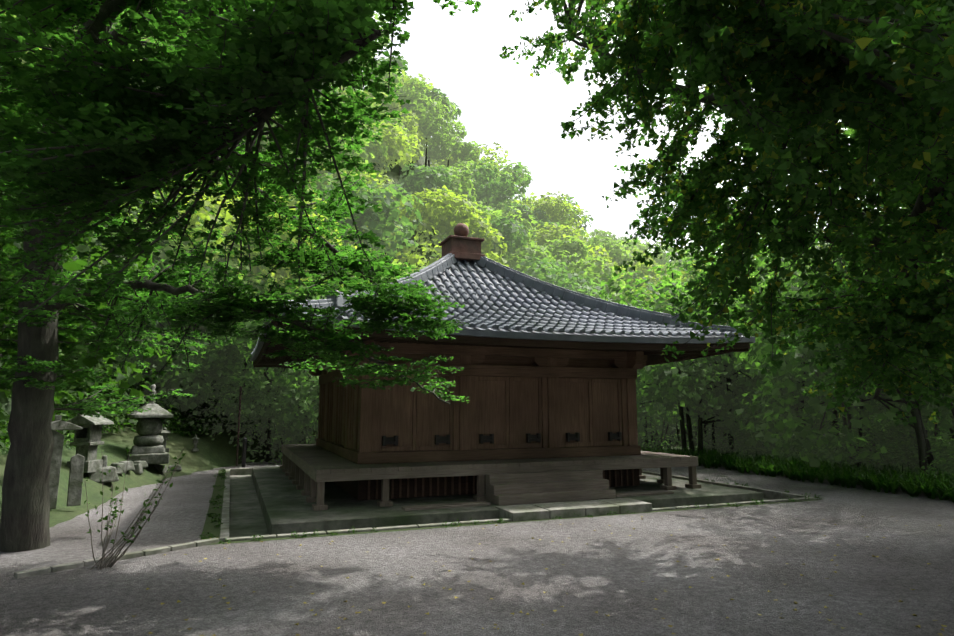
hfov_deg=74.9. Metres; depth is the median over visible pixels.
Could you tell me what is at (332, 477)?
veranda beams
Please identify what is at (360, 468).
veranda boards
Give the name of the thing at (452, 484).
plinth lattice
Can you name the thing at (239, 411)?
pole
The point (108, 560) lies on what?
bush
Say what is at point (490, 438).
fittings
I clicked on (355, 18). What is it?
maple
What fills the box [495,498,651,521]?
stone step
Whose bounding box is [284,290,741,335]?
ridge end tiles
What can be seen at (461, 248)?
roof finial base
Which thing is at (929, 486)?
shaga blades
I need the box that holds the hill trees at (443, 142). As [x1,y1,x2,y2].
[9,0,941,432]
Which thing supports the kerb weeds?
on the ground
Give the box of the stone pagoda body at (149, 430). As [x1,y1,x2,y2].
[133,384,163,445]
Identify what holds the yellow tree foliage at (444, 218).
attached to the hill trees at (443, 142)
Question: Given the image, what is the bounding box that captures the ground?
[0,460,953,635]
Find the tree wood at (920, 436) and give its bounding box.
[0,190,953,476]
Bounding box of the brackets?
[309,350,645,375]
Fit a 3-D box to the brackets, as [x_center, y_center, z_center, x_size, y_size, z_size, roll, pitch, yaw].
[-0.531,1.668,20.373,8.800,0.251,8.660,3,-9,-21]
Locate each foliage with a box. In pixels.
[0,9,888,454]
[0,14,905,309]
[14,123,953,482]
[15,12,819,301]
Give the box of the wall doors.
[320,374,627,451]
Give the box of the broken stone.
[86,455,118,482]
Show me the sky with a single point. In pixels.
(499, 101)
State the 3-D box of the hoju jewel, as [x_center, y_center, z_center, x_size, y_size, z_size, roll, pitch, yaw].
[-0.531,-2.952,21.038,0.520,0.597,0.520,3,-9,-21]
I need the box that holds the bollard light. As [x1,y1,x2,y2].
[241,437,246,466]
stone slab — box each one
[49,430,63,508]
[67,454,84,505]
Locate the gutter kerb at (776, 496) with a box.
[219,468,815,541]
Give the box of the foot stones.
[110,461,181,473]
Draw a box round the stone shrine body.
[66,424,103,472]
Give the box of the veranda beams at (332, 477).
[281,447,697,481]
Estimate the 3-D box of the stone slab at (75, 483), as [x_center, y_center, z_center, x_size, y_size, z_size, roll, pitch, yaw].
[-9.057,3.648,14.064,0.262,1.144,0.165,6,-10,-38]
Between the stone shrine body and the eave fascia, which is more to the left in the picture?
the stone shrine body
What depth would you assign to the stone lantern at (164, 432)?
22.44 m
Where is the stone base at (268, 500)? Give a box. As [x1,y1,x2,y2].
[229,466,771,537]
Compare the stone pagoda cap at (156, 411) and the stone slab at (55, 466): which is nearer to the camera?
the stone slab at (55, 466)
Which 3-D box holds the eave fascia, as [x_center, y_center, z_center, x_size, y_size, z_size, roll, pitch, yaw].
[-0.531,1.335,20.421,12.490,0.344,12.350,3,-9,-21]
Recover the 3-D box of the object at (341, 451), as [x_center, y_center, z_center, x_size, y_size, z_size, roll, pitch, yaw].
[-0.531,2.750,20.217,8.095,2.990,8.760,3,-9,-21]
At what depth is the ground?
8.75 m
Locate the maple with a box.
[0,0,481,551]
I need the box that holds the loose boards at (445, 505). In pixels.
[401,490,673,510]
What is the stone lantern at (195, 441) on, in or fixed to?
on the terrain hill
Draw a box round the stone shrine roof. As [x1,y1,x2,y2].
[66,412,113,424]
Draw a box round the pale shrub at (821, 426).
[638,367,953,463]
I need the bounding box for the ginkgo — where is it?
[499,0,953,426]
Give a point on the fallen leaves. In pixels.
(178, 601)
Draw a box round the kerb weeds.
[199,468,820,543]
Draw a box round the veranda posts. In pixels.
[280,454,700,510]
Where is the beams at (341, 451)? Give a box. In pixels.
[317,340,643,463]
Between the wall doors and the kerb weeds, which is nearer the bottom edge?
the kerb weeds
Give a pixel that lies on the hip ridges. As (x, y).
(436, 268)
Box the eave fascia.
[253,321,749,369]
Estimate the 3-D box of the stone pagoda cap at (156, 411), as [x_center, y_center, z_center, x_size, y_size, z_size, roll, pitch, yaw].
[-11.008,3.129,21.016,1.176,0.467,1.176,6,-10,-38]
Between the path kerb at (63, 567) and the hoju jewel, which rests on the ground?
the path kerb at (63, 567)
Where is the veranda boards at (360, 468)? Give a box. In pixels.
[282,444,697,473]
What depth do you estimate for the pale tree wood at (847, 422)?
22.31 m
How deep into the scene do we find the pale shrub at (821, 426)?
25.28 m
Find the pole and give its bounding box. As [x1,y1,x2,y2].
[236,386,241,465]
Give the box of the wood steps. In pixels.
[485,469,615,504]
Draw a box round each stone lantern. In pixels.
[161,427,170,451]
[191,435,198,450]
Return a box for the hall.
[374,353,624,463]
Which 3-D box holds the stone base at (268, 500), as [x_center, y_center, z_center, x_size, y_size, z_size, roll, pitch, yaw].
[-0.337,5.270,19.768,14.300,0.430,13.700,3,-9,-21]
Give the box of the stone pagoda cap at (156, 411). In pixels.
[127,404,172,417]
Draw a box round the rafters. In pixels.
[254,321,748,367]
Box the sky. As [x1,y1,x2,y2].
[253,0,900,260]
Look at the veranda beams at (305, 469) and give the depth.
16.48 m
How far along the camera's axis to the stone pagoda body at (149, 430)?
20.64 m
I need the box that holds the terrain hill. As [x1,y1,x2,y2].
[0,45,914,527]
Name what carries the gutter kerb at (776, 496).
on the ground
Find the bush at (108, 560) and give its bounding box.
[82,447,185,569]
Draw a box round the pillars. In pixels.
[318,355,637,452]
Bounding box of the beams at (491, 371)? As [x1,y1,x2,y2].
[308,341,646,463]
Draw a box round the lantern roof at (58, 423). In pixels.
[51,415,82,429]
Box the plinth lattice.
[367,469,633,499]
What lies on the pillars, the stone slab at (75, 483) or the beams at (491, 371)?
the beams at (491, 371)
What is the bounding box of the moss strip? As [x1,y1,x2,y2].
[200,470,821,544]
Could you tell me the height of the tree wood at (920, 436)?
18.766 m
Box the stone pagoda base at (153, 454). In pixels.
[127,445,169,463]
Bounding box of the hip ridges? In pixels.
[288,253,735,335]
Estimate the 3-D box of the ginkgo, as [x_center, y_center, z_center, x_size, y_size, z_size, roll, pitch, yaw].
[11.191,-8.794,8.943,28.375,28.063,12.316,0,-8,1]
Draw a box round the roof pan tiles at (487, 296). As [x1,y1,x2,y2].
[256,261,752,357]
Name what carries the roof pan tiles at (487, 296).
on the eave fascia
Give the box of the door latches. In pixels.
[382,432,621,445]
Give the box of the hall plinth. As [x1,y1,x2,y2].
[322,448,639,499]
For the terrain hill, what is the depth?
23.14 m
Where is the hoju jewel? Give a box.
[454,223,468,236]
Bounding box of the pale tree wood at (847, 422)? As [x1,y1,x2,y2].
[679,340,899,464]
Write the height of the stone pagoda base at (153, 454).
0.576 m
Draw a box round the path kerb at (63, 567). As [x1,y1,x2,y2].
[14,538,219,578]
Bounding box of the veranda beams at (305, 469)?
[282,448,315,480]
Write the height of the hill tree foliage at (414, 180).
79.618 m
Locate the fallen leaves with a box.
[132,516,953,635]
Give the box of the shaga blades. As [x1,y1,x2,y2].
[641,444,953,501]
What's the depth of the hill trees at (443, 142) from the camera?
74.44 m
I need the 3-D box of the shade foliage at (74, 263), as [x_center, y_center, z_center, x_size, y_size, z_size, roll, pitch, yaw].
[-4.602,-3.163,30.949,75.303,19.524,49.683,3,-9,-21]
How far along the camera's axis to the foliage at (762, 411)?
25.59 m

